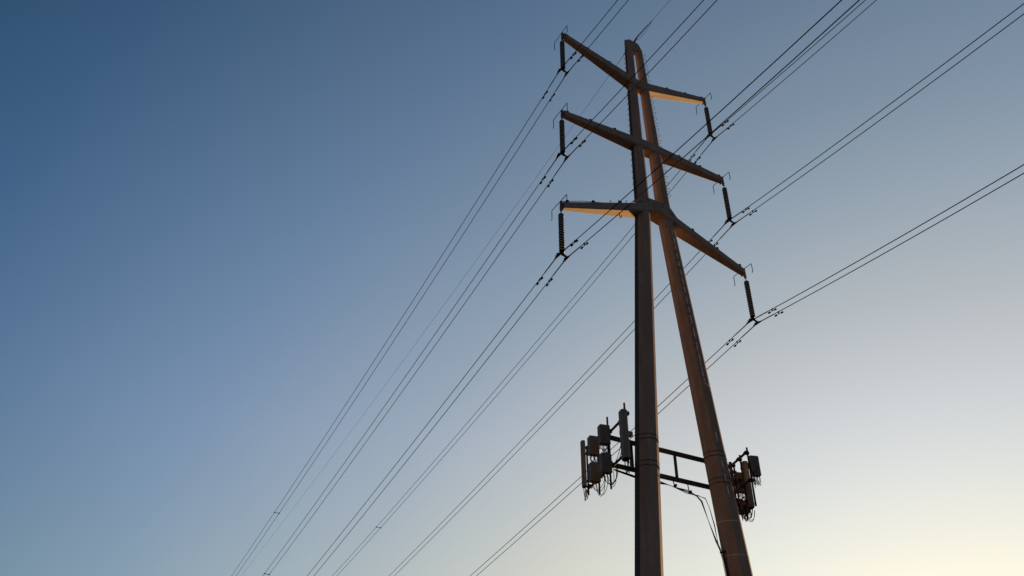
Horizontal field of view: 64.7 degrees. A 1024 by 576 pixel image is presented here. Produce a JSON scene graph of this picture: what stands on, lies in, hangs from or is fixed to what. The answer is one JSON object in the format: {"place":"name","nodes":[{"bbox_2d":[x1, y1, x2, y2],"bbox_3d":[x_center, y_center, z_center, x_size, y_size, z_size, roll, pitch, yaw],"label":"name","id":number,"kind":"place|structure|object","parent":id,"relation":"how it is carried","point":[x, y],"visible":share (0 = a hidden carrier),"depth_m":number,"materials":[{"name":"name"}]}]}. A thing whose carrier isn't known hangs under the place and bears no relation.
{"place":"outdoors","nodes":[
{"label":"outdoors","id":0,"kind":"place"},
{"bbox_2d":[0,0,1023,575],"label":"sky","id":1,"kind":"structure","parent":0,"point":[217,217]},
{"label":"ground","id":2,"kind":"structure","parent":0,"visible":0},
{"bbox_2d":[551,26,752,575],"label":"transmission tower","id":3,"kind":"structure","parent":2,"relation":"on","point":[644,210],"depth_m":38.63,"materials":[{"name":"metal"}]},
{"bbox_2d":[241,0,669,575],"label":"shield wire","id":4,"kind":"object","parent":3,"relation":"attached to","point":[639,34],"visible":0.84,"depth_m":59.05,"materials":[{"name":"metal"}]},
{"bbox_2d":[554,211,569,261],"bbox_3d":[2.325,-2.545,38.001,0.580,2.837,0.588,17,-38,-23],"label":"insulator string","id":5,"kind":"object","parent":3,"relation":"hanging from","point":[561,231],"visible":0.98,"depth_m":37.75,"materials":[{"name":"ceramic"}]},
{"bbox_2d":[307,0,841,575],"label":"conductor","id":6,"kind":"object","parent":5,"relation":"hanging from","point":[589,228],"visible":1,"depth_m":33.45,"materials":[{"name":"metal"}]},
{"bbox_2d":[314,0,859,575],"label":"conductor","id":7,"kind":"object","parent":5,"relation":"hanging from","point":[608,222],"visible":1,"depth_m":33.28,"materials":[{"name":"metal"}]},
{"bbox_2d":[556,119,569,161],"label":"insulator string","id":8,"kind":"object","parent":3,"relation":"hanging from","point":[562,134],"visible":1,"depth_m":41.42,"materials":[{"name":"ceramic"}]},
{"bbox_2d":[265,0,703,572],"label":"conductor","id":9,"kind":"object","parent":8,"relation":"hanging from","point":[501,238],"visible":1,"depth_m":44.02,"materials":[{"name":"metal"}]},
{"bbox_2d":[268,0,716,575],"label":"conductor","id":10,"kind":"object","parent":8,"relation":"hanging from","point":[510,238],"visible":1,"depth_m":43.92,"materials":[{"name":"metal"}]},
{"bbox_2d":[556,40,569,76],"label":"insulator string","id":11,"kind":"object","parent":3,"relation":"hanging from","point":[562,52],"visible":0.96,"depth_m":45.14,"materials":[{"name":"ceramic"}]},
{"bbox_2d":[232,0,617,574],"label":"conductor","id":12,"kind":"object","parent":11,"relation":"hanging from","point":[448,245],"visible":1,"depth_m":52.61,"materials":[{"name":"metal"}]},
{"bbox_2d":[236,1,627,575],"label":"conductor","id":13,"kind":"object","parent":11,"relation":"hanging from","point":[452,250],"visible":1,"depth_m":53.09,"materials":[{"name":"metal"}]},
{"bbox_2d":[586,403,756,514],"bbox_3d":[6.962,7.910,34.924,7.939,3.166,4.404,17,-38,-23],"label":"antenna mount","id":14,"kind":"object","parent":3,"relation":"attached to","point":[615,464],"visible":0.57,"depth_m":34.88,"materials":[{"name":"grey metal"}]},
{"bbox_2d":[580,440,588,500],"bbox_3d":[3.172,7.999,35.418,0.313,2.673,0.449,10,-35,-13],"label":"panel antenna","id":15,"kind":"object","parent":14,"relation":"attached to","point":[583,447],"visible":1,"depth_m":35.30,"materials":[{"name":"plastic"}]},
{"bbox_2d":[587,435,599,461],"bbox_3d":[3.510,6.971,34.548,0.501,1.296,0.338,10,-35,-13],"label":"remote radio unit","id":16,"kind":"object","parent":14,"relation":"attached to","point":[593,447],"visible":0.95,"depth_m":34.50,"materials":[{"name":"grey metal"}]},
{"bbox_2d":[588,462,607,495],"bbox_3d":[3.606,7.923,33.588,0.574,1.550,0.866,10,-35,-13],"label":"remote radio unit","id":17,"kind":"object","parent":14,"relation":"attached to","point":[594,474],"visible":0.97,"depth_m":33.78,"materials":[{"name":"grey metal"}]},
{"bbox_2d":[597,424,610,452],"bbox_3d":[3.856,6.320,33.570,0.522,1.296,0.353,10,-35,-13],"label":"remote radio unit","id":18,"kind":"object","parent":14,"relation":"attached to","point":[604,434],"visible":0.98,"depth_m":33.52,"materials":[{"name":"grey metal"}]},
{"bbox_2d":[599,452,617,486],"bbox_3d":[3.937,7.326,32.626,0.592,1.500,0.784,10,-35,-13],"label":"remote radio unit","id":19,"kind":"object","parent":14,"relation":"attached to","point":[605,463],"visible":1,"depth_m":32.80,"materials":[{"name":"grey metal"}]},
{"bbox_2d":[618,409,630,472],"bbox_3d":[4.427,5.990,31.630,0.312,2.599,0.412,10,-35,-13],"label":"panel antenna","id":20,"kind":"object","parent":14,"relation":"attached to","point":[624,438],"visible":1,"depth_m":31.53,"materials":[{"name":"plastic"}]},
{"bbox_2d":[616,420,632,459],"bbox_3d":[4.405,6.357,33.185,0.661,1.592,1.056,17,-38,-23],"label":"junction box","id":21,"kind":"object","parent":14,"relation":"attached to","point":[630,434],"visible":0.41,"depth_m":33.02,"materials":[{"name":"grey metal"}]},
{"bbox_2d":[614,469,728,575],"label":"feeder cable","id":22,"kind":"object","parent":14,"relation":"hanging from","point":[691,493],"visible":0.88,"depth_m":33.72,"materials":[{"name":"black rubber"}]},
{"bbox_2d":[734,472,744,500],"bbox_3d":[10.156,8.871,35.918,0.471,1.336,0.348,7,-35,-9],"label":"remote radio unit","id":23,"kind":"object","parent":14,"relation":"attached to","point":[738,475],"visible":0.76,"depth_m":35.90,"materials":[{"name":"grey metal"}]},
{"bbox_2d":[738,500,749,521],"bbox_3d":[10.130,9.655,35.107,0.543,1.005,0.822,7,-35,-9],"label":"remote radio unit","id":24,"kind":"object","parent":14,"relation":"attached to","point":[742,512],"visible":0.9,"depth_m":35.20,"materials":[{"name":"grey metal"}]},
{"bbox_2d":[740,461,754,521],"bbox_3d":[10.258,8.845,35.197,0.380,2.616,0.483,7,-35,-9],"label":"panel antenna","id":25,"kind":"object","parent":14,"relation":"attached to","point":[749,492],"visible":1,"depth_m":34.97,"materials":[{"name":"plastic"}]},
{"bbox_2d":[747,455,760,487],"bbox_3d":[10.455,7.822,34.654,0.586,1.481,0.764,7,-35,-9],"label":"remote radio unit","id":26,"kind":"object","parent":14,"relation":"attached to","point":[753,464],"visible":1,"depth_m":34.84,"materials":[{"name":"grey metal"}]},
{"bbox_2d":[704,106,716,141],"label":"insulator string","id":27,"kind":"object","parent":3,"relation":"hanging from","point":[707,117],"visible":0.89,"depth_m":49.11,"materials":[{"name":"ceramic"}]},
{"bbox_2d":[334,0,864,573],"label":"conductor","id":28,"kind":"object","parent":27,"relation":"hanging from","point":[618,244],"visible":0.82,"depth_m":54.72,"materials":[{"name":"metal"}]},
{"bbox_2d":[342,0,875,569],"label":"conductor","id":29,"kind":"object","parent":27,"relation":"hanging from","point":[622,248],"visible":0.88,"depth_m":54.29,"materials":[{"name":"metal"}]},
{"bbox_2d":[722,186,736,226],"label":"insulator string","id":30,"kind":"object","parent":3,"relation":"hanging from","point":[727,203],"visible":1,"depth_m":45.62,"materials":[{"name":"ceramic"}]},
{"bbox_2d":[389,3,1023,575],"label":"conductor","id":31,"kind":"object","parent":30,"relation":"hanging from","point":[699,251],"visible":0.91,"depth_m":42.55,"materials":[{"name":"metal"}]},
{"bbox_2d":[394,14,1023,575],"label":"conductor","id":32,"kind":"object","parent":30,"relation":"hanging from","point":[776,194],"visible":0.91,"depth_m":43.63,"materials":[{"name":"metal"}]},
{"bbox_2d":[744,278,760,325],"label":"insulator string","id":33,"kind":"object","parent":3,"relation":"hanging from","point":[749,300],"visible":1,"depth_m":42.17,"materials":[{"name":"ceramic"}]},
{"bbox_2d":[470,164,1023,575],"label":"conductor","id":34,"kind":"object","parent":33,"relation":"hanging from","point":[782,303],"visible":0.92,"depth_m":38.21,"materials":[{"name":"metal"}]},
{"bbox_2d":[478,173,1023,574],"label":"conductor","id":35,"kind":"object","parent":33,"relation":"hanging from","point":[783,309],"visible":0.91,"depth_m":38.72,"materials":[{"name":"metal"}]}
]}

